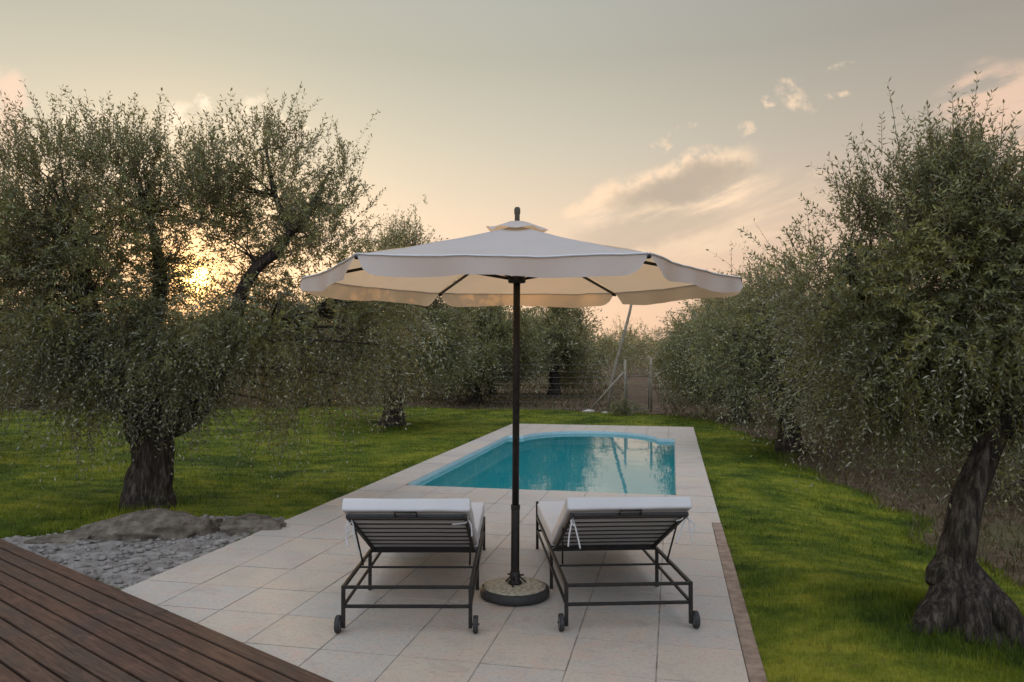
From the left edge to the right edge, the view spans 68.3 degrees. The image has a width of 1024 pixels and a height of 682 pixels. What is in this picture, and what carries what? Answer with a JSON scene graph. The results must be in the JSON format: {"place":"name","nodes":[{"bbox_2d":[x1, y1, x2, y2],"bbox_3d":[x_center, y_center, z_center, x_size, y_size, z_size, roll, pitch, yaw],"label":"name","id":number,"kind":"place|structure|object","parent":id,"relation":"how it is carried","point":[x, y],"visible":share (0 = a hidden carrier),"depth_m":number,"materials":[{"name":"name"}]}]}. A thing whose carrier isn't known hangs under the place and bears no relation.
{"place":"outdoors","nodes":[
{"label":"outdoors","id":0,"kind":"place"},
{"bbox_2d":[121,424,748,681],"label":"paving","id":1,"kind":"structure","parent":0,"point":[531,637],"depth_m":4.93,"materials":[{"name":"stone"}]},
{"bbox_2d":[334,498,485,632],"bbox_3d":[-0.603,1.314,5.302,0.839,0.777,2.023,0,-1,0],"label":"sun lounger","id":2,"kind":"object","parent":1,"relation":"on","point":[446,525],"visible":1,"depth_m":4.51,"materials":[{"name":"paint"}]},
{"bbox_2d":[300,207,742,605],"bbox_3d":[0.039,0.399,5.056,2.970,2.598,2.690,0,-1,0],"label":"parasol","id":3,"kind":"object","parent":1,"relation":"on","point":[517,263],"visible":1,"depth_m":4.97,"materials":[{"name":"fabric"}]},
{"bbox_2d":[408,431,675,494],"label":"swimming pool","id":4,"kind":"structure","parent":1,"relation":"in","point":[621,477],"depth_m":14.54,"materials":[{"name":"blue liquid"}]},
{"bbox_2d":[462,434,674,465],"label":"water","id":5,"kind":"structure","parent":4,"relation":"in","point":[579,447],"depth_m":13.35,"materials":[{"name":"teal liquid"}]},
{"bbox_2d":[536,497,699,630],"bbox_3d":[0.630,1.315,5.355,0.839,0.777,2.023,0,-1,-3],"label":"sun lounger","id":6,"kind":"object","parent":1,"relation":"on","point":[643,524],"visible":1,"depth_m":4.61,"materials":[{"name":"paint"}]},
{"bbox_2d":[0,405,1023,681],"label":"lawn","id":7,"kind":"structure","parent":0,"point":[492,421],"depth_m":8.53,"materials":[{"name":"plant"}]},
{"bbox_2d":[0,218,48,407],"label":"olive tree","id":8,"kind":"object","parent":7,"relation":"on","point":[15,312],"visible":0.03,"depth_m":11.93,"materials":[{"name":"green plant"}]},
{"bbox_2d":[21,532,89,544],"bbox_3d":[-4.051,1.809,6.653,0.794,0.214,0.283,0,-1,-14],"label":"boulder","id":9,"kind":"object","parent":7,"relation":"on","point":[66,538],"visible":0.38,"depth_m":6.60,"materials":[{"name":"grey stone"}]},
{"bbox_2d":[0,539,332,681],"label":"deck","id":10,"kind":"structure","parent":7,"relation":"on","point":[60,623],"depth_m":4.06,"materials":[{"name":"brown wood"}]},
{"bbox_2d":[117,283,236,400],"bbox_3d":[-11.185,0.119,25.228,4.482,4.721,5.481,0,-1,12],"label":"olive tree","id":11,"kind":"object","parent":7,"relation":"on","point":[176,323],"depth_m":24.71,"materials":[{"name":"green plant"}]},
{"bbox_2d":[0,80,447,514],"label":"olive tree","id":12,"kind":"object","parent":7,"relation":"on","point":[137,369],"visible":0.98,"depth_m":7.93,"materials":[{"name":"green plant"}]},
{"bbox_2d":[284,195,502,426],"bbox_3d":[-2.758,-0.621,17.636,5.239,5.456,4.551,-1,-2,43],"label":"olive tree","id":13,"kind":"object","parent":7,"relation":"on","point":[458,346],"visible":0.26,"depth_m":16.83,"materials":[{"name":"green plant"}]},
{"bbox_2d":[492,357,707,412],"bbox_3d":[2.556,1.318,21.917,6.276,1.702,0.164,0,-1,0],"label":"wire fence","id":14,"kind":"object","parent":7,"relation":"on","point":[624,389],"visible":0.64,"depth_m":21.94,"materials":[{"name":"grey metal"}]},
{"bbox_2d":[626,376,648,408],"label":"wire gate","id":15,"kind":"structure","parent":14,"relation":"attached to","point":[639,396],"depth_m":21.95,"materials":[{"name":"grey metal"}]},
{"bbox_2d":[600,394,649,415],"bbox_3d":[3.110,2.030,20.788,1.401,1.241,1.085,0,-1,-22],"label":"bush","id":16,"kind":"object","parent":7,"relation":"on","point":[617,409],"visible":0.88,"depth_m":20.63,"materials":[{"name":"green plant"}]},
{"bbox_2d":[645,267,795,421],"bbox_3d":[5.887,0.080,19.226,4.814,4.154,4.854,0,-1,0],"label":"olive tree","id":17,"kind":"object","parent":7,"relation":"on","point":[676,375],"visible":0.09,"depth_m":19.47,"materials":[{"name":"green plant"}]},
{"bbox_2d":[657,218,873,462],"bbox_3d":[4.727,0.009,13.105,4.187,4.132,4.318,0,-1,0],"label":"olive tree","id":18,"kind":"object","parent":7,"relation":"on","point":[720,343],"visible":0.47,"depth_m":12.73,"materials":[{"name":"green plant"}]},
{"bbox_2d":[775,266,968,440],"bbox_3d":[7.686,0.168,15.899,4.618,4.191,4.681,1,-1,-26],"label":"olive tree","id":19,"kind":"object","parent":7,"relation":"on","point":[873,403],"visible":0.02,"depth_m":15.25,"materials":[{"name":"green plant"}]},
{"bbox_2d":[733,71,1023,650],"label":"olive tree","id":20,"kind":"object","parent":7,"relation":"on","point":[961,365],"visible":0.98,"depth_m":4.56,"materials":[{"name":"green plant"}]},
{"bbox_2d":[0,0,1023,482],"label":"sky","id":21,"kind":"structure","parent":0,"point":[664,128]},
{"bbox_2d":[1,358,1023,588],"bbox_3d":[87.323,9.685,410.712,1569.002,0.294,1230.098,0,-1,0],"label":"ground","id":22,"kind":"structure","parent":0,"point":[993,530],"depth_m":12.26,"materials":[{"name":"soil"}]},
{"bbox_2d":[1,289,81,409],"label":"olive tree","id":23,"kind":"object","parent":22,"relation":"on","point":[35,402],"visible":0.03,"depth_m":24.21,"materials":[{"name":"green plant"}]},
{"bbox_2d":[1,514,284,589],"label":"gravel","id":24,"kind":"structure","parent":22,"relation":"on","point":[122,565],"depth_m":6.21,"materials":[{"name":"grey gravel"}]},
{"bbox_2d":[66,508,222,541],"bbox_3d":[-3.386,1.791,6.887,1.479,0.497,0.541,0,-1,-8],"label":"boulder","id":25,"kind":"object","parent":24,"relation":"on","point":[155,523],"visible":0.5,"depth_m":6.75,"materials":[{"name":"grey stone"}]},
{"bbox_2d":[218,513,285,539],"bbox_3d":[-2.486,1.815,7.092,0.768,0.346,0.457,0,-1,3],"label":"boulder","id":26,"kind":"object","parent":24,"relation":"on","point":[239,525],"visible":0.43,"depth_m":6.94,"materials":[{"name":"grey stone"}]},
{"bbox_2d":[252,291,368,406],"bbox_3d":[-6.364,0.440,25.490,4.332,4.758,5.322,0,-1,0],"label":"olive tree","id":27,"kind":"object","parent":22,"relation":"on","point":[307,402],"visible":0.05,"depth_m":24.29,"materials":[{"name":"green plant"}]},
{"bbox_2d":[444,306,538,395],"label":"olive tree","id":28,"kind":"object","parent":22,"relation":"on","point":[490,392],"depth_m":31.24,"materials":[{"name":"green plant"}]},
{"bbox_2d":[426,283,564,405],"bbox_3d":[-1.022,-0.165,26.266,5.796,4.972,5.655,0,-1,0],"label":"olive tree","id":29,"kind":"object","parent":22,"relation":"on","point":[499,333],"visible":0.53,"depth_m":25.00,"materials":[{"name":"green plant"}]},
{"bbox_2d":[2,247,1009,406],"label":"distant grove","id":30,"kind":"object","parent":22,"relation":"on","point":[630,350],"visible":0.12,"depth_m":59.39,"materials":[{"name":"plant"}]},
{"bbox_2d":[4,376,1023,587],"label":"weeds","id":31,"kind":"object","parent":22,"relation":"on","point":[984,527],"visible":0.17,"depth_m":12.02,"materials":[{"name":"green plant"}]},
{"bbox_2d":[500,306,618,397],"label":"olive tree","id":32,"kind":"object","parent":22,"relation":"on","point":[564,317],"visible":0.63,"depth_m":30.25,"materials":[{"name":"green plant"}]},
{"bbox_2d":[529,308,615,387],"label":"olive tree","id":33,"kind":"object","parent":22,"relation":"on","point":[602,362],"visible":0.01,"depth_m":38.83,"materials":[{"name":"green plant"}]},
{"bbox_2d":[606,305,631,410],"bbox_3d":[3.371,-0.032,23.008,1.071,4.461,0.108,0,-1,0],"label":"leaning pole","id":34,"kind":"object","parent":22,"relation":"on","point":[617,357],"visible":0.56,"depth_m":22.96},
{"bbox_2d":[645,300,703,386],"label":"olive tree","id":35,"kind":"object","parent":22,"relation":"on","point":[663,355],"visible":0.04,"depth_m":37.90,"materials":[{"name":"green plant"}]},
{"bbox_2d":[640,268,761,402],"bbox_3d":[7.313,-0.118,26.851,4.591,4.808,4.827,1,-1,-33],"label":"olive tree","id":36,"kind":"object","parent":22,"relation":"on","point":[666,334],"visible":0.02,"depth_m":26.78,"materials":[{"name":"green plant"}]},
{"bbox_2d":[712,523,766,681],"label":"kerb","id":37,"kind":"structure","parent":22,"relation":"on","point":[755,671],"depth_m":4.68,"materials":[{"name":"stone"}]},
{"bbox_2d":[896,255,1023,522],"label":"olive tree","id":38,"kind":"object","parent":22,"relation":"on","point":[1012,480],"visible":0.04,"depth_m":9.11,"materials":[{"name":"green plant"}]},
{"bbox_2d":[617,366,664,413],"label":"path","id":39,"kind":"structure","parent":0,"point":[636,386],"depth_m":33.07,"materials":[{"name":"soil"}]}
]}

